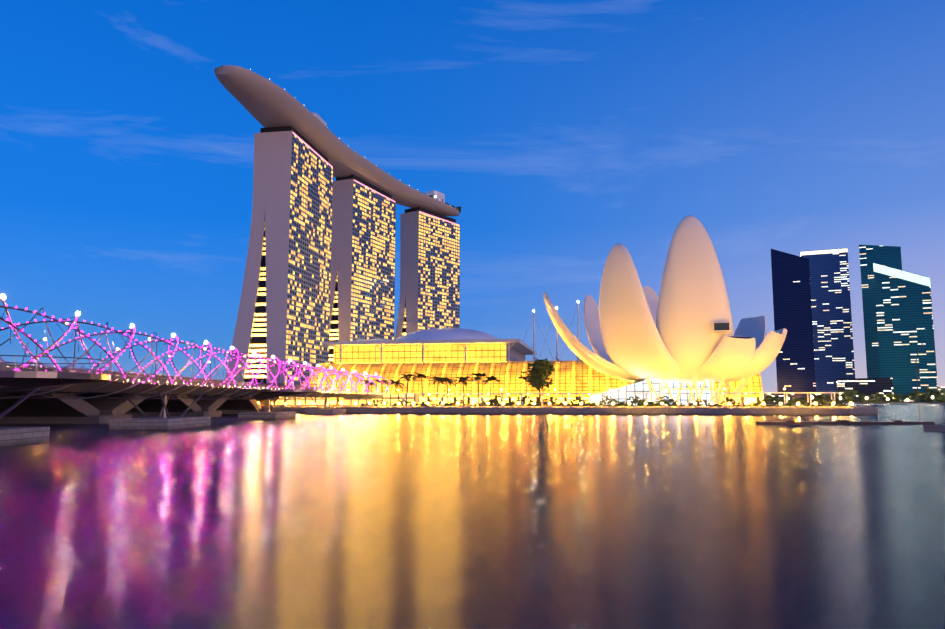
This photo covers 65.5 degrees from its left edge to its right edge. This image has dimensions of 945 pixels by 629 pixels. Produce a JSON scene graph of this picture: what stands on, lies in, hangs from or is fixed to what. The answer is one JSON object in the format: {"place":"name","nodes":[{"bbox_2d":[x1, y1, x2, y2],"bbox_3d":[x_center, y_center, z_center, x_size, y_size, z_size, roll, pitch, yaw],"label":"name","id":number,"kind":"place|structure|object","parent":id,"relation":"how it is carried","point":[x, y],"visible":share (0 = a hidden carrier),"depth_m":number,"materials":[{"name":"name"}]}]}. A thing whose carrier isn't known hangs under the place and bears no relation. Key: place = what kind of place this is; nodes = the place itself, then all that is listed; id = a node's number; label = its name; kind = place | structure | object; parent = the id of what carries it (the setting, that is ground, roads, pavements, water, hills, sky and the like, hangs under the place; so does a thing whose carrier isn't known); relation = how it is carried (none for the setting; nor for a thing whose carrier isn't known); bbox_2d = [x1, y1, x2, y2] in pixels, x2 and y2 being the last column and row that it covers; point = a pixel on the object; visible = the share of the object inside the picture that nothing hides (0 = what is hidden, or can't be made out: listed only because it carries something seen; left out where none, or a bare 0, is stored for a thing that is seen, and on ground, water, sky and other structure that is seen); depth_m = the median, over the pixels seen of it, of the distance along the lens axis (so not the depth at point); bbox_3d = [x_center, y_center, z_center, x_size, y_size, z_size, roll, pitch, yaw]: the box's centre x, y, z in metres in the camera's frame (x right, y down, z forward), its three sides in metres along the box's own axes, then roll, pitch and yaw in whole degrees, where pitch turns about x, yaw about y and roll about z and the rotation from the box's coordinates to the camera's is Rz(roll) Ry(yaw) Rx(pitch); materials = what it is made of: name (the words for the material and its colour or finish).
{"place":"outdoors","nodes":[
{"label":"outdoors","id":0,"kind":"place"},
{"bbox_2d":[214,65,459,215],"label":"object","id":1,"kind":"structure","parent":0,"point":[265,102],"depth_m":544.10,"materials":[{"name":"white"}]},
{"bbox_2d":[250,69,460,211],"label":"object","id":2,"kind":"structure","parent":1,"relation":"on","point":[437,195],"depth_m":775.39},
{"bbox_2d":[0,404,944,628],"bbox_3d":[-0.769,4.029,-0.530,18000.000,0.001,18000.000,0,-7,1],"label":"water","id":3,"kind":"structure","parent":0,"point":[424,521],"depth_m":24.45,"materials":[{"name":"liquid"}]},
{"bbox_2d":[0,363,327,423],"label":"bridge","id":4,"kind":"structure","parent":3,"relation":"in","point":[63,411],"depth_m":141.17,"materials":[{"name":"metal"}]},
{"bbox_2d":[35,323,302,380],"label":"bayfront bridge lamps","id":5,"kind":"object","parent":4,"relation":"on","point":[156,356],"visible":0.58,"depth_m":152.16,"materials":[{"name":"metal"}]},
{"bbox_2d":[0,387,345,446],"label":"bridge piers","id":6,"kind":"structure","parent":3,"relation":"in","point":[12,436],"depth_m":101.53,"materials":[{"name":"grey concrete"}]},
{"bbox_2d":[0,298,389,399],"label":"bridge helix truss","id":7,"kind":"object","parent":3,"relation":"in","point":[43,353],"visible":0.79,"depth_m":106.66,"materials":[{"name":"purple metal"}]},
{"bbox_2d":[0,294,376,393],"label":"bridge lights","id":8,"kind":"object","parent":7,"relation":"attached to","point":[78,312],"visible":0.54,"depth_m":112.84},
{"bbox_2d":[0,355,385,399],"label":"bridge deck","id":9,"kind":"structure","parent":7,"relation":"on","point":[30,381],"depth_m":84.37,"materials":[{"name":"grey"}]},
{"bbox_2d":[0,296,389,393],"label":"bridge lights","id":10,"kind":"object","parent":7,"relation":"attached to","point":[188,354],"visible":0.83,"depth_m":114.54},
{"bbox_2d":[756,420,934,424],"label":"floating pontoon","id":11,"kind":"object","parent":3,"relation":"on","point":[845,422],"visible":0.9,"depth_m":124.21,"materials":[{"name":"grey"}]},
{"bbox_2d":[915,343,944,431],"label":"floating stage","id":12,"kind":"object","parent":3,"relation":"on","point":[938,428],"visible":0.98,"depth_m":97.46,"materials":[{"name":"grey"}]},
{"bbox_2d":[261,404,877,415],"bbox_3d":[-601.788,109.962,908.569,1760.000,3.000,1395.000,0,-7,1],"label":"quay wall","id":13,"kind":"structure","parent":0,"point":[862,410],"depth_m":213.25,"materials":[{"name":"grey concrete"}]},
{"bbox_2d":[225,126,332,386],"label":"hotel tower","id":14,"kind":"structure","parent":13,"relation":"on","point":[283,311],"depth_m":522.25,"materials":[{"name":"beige concrete"}]},
{"bbox_2d":[273,394,419,405],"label":"promenade kiosks","id":15,"kind":"object","parent":13,"relation":"on","point":[390,399],"visible":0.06,"depth_m":276.85,"materials":[{"name":"yellow glass"}]},
{"bbox_2d":[329,175,395,362],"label":"hotel tower","id":16,"kind":"structure","parent":13,"relation":"on","point":[362,292],"depth_m":644.25,"materials":[{"name":"beige concrete"}]},
{"bbox_2d":[360,380,379,392],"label":"palm","id":17,"kind":"object","parent":13,"relation":"on","point":[370,384],"visible":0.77,"depth_m":290.70,"materials":[{"name":"green plant"}]},
{"bbox_2d":[372,379,390,392],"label":"palm","id":18,"kind":"object","parent":13,"relation":"on","point":[381,381],"visible":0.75,"depth_m":290.97,"materials":[{"name":"green plant"}]},
{"bbox_2d":[387,379,404,393],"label":"palm","id":19,"kind":"object","parent":13,"relation":"on","point":[396,383],"visible":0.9,"depth_m":287.89,"materials":[{"name":"green plant"}]},
{"bbox_2d":[399,374,416,392],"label":"palm","id":20,"kind":"object","parent":13,"relation":"on","point":[407,377],"visible":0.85,"depth_m":281.26,"materials":[{"name":"green plant"}]},
{"bbox_2d":[412,373,429,392],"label":"palm","id":21,"kind":"object","parent":13,"relation":"on","point":[421,376],"visible":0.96,"depth_m":281.96,"materials":[{"name":"green plant"}]},
{"bbox_2d":[395,207,459,339],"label":"hotel tower","id":22,"kind":"structure","parent":13,"relation":"on","point":[429,269],"depth_m":752.60,"materials":[{"name":"beige concrete"}]},
{"bbox_2d":[429,375,445,405],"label":"palm","id":23,"kind":"object","parent":13,"relation":"on","point":[435,379],"visible":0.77,"depth_m":281.58,"materials":[{"name":"green plant"}]},
{"bbox_2d":[438,378,455,402],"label":"palm","id":24,"kind":"object","parent":13,"relation":"on","point":[448,380],"visible":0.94,"depth_m":277.72,"materials":[{"name":"green plant"}]},
{"bbox_2d":[454,376,471,405],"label":"palm","id":25,"kind":"object","parent":13,"relation":"on","point":[462,379],"visible":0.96,"depth_m":280.86,"materials":[{"name":"green plant"}]},
{"bbox_2d":[471,373,488,402],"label":"palm","id":26,"kind":"object","parent":13,"relation":"on","point":[478,378],"visible":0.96,"depth_m":279.70,"materials":[{"name":"green plant"}]},
{"bbox_2d":[479,376,501,405],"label":"palm","id":27,"kind":"object","parent":13,"relation":"on","point":[490,378],"visible":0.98,"depth_m":275.24,"materials":[{"name":"green plant"}]},
{"bbox_2d":[309,344,762,405],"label":"mall shoppes","id":28,"kind":"structure","parent":13,"relation":"on","point":[449,362],"depth_m":328.58,"materials":[{"name":"yellow glass"}]},
{"bbox_2d":[355,328,496,340],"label":"mall theatre domes","id":29,"kind":"structure","parent":28,"relation":"on","point":[444,334],"depth_m":382.10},
{"bbox_2d":[322,339,536,362],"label":"building canopy","id":30,"kind":"object","parent":28,"relation":"attached to","point":[517,344],"visible":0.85,"depth_m":357.23,"materials":[{"name":"grey metal"}]},
{"bbox_2d":[517,301,589,360],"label":"cable masts","id":31,"kind":"object","parent":28,"relation":"on","point":[578,306],"visible":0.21,"depth_m":349.24},
{"bbox_2d":[519,358,554,401],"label":"tree","id":32,"kind":"object","parent":13,"relation":"on","point":[538,375],"visible":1,"depth_m":274.32,"materials":[{"name":"green plant"}]},
{"bbox_2d":[258,388,852,407],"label":"promenade lights","id":33,"kind":"object","parent":13,"relation":"on","point":[678,403],"visible":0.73,"depth_m":218.74,"materials":[{"name":"grey"}]},
{"bbox_2d":[267,406,852,407],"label":"promenade parapet","id":34,"kind":"structure","parent":13,"relation":"on","point":[608,406],"depth_m":214.29,"materials":[{"name":"concrete"}]},
{"bbox_2d":[484,395,680,406],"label":"hedge","id":35,"kind":"object","parent":13,"relation":"on","point":[578,398],"visible":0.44,"depth_m":239.28,"materials":[{"name":"green plant"}]},
{"bbox_2d":[361,398,847,406],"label":"railing","id":36,"kind":"object","parent":13,"relation":"on","point":[730,400],"visible":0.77,"depth_m":221.20,"materials":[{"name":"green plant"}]},
{"bbox_2d":[400,392,843,405],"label":"colonnade","id":37,"kind":"object","parent":13,"relation":"on","point":[738,393],"visible":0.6,"depth_m":230.06,"materials":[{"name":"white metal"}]},
{"bbox_2d":[591,380,713,405],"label":"glass lobby","id":38,"kind":"object","parent":13,"relation":"on","point":[639,387],"visible":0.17,"depth_m":255.13,"materials":[{"name":"yellow glass"}]},
{"bbox_2d":[627,376,748,405],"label":"support columns","id":39,"kind":"structure","parent":13,"relation":"on","point":[721,387],"depth_m":251.63,"materials":[{"name":"beige"}]},
{"bbox_2d":[543,215,786,382],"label":"museum building","id":40,"kind":"structure","parent":39,"relation":"on","point":[680,329],"depth_m":242.30,"materials":[{"name":"white"}]},
{"bbox_2d":[764,402,944,403],"bbox_3d":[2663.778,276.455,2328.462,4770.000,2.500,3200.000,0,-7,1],"label":"shore ground","id":41,"kind":"structure","parent":0,"point":[875,402],"depth_m":984.60,"materials":[{"name":"grey concrete"}]},
{"bbox_2d":[764,393,777,401],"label":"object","id":42,"kind":"structure","parent":41,"relation":"on","point":[771,394],"depth_m":1105.24,"materials":[{"name":"grey glass"}]},
{"bbox_2d":[771,249,815,401],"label":"skyscraper","id":43,"kind":"structure","parent":41,"relation":"on","point":[795,360],"depth_m":1174.31,"materials":[{"name":"blue glass"}]},
{"bbox_2d":[800,248,854,401],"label":"skyscraper","id":44,"kind":"structure","parent":41,"relation":"on","point":[832,319],"depth_m":1299.40,"materials":[{"name":"blue glass"}]},
{"bbox_2d":[764,388,944,401],"bbox_3d":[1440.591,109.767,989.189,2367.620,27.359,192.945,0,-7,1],"label":"trees","id":45,"kind":"object","parent":41,"relation":"on","point":[913,395],"visible":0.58,"depth_m":1063.42,"materials":[{"name":"green plant"}]},
{"bbox_2d":[836,378,893,401],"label":"podium","id":46,"kind":"object","parent":41,"relation":"on","point":[870,386],"visible":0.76,"depth_m":1122.93,"materials":[{"name":"black glass"}]},
{"bbox_2d":[859,245,901,377],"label":"skyscraper","id":47,"kind":"structure","parent":41,"relation":"on","point":[888,256],"depth_m":1255.87,"materials":[{"name":"teal glass"}]},
{"bbox_2d":[873,263,937,401],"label":"skyscraper","id":48,"kind":"structure","parent":41,"relation":"on","point":[905,327],"depth_m":1122.10,"materials":[{"name":"teal glass"}]}
]}

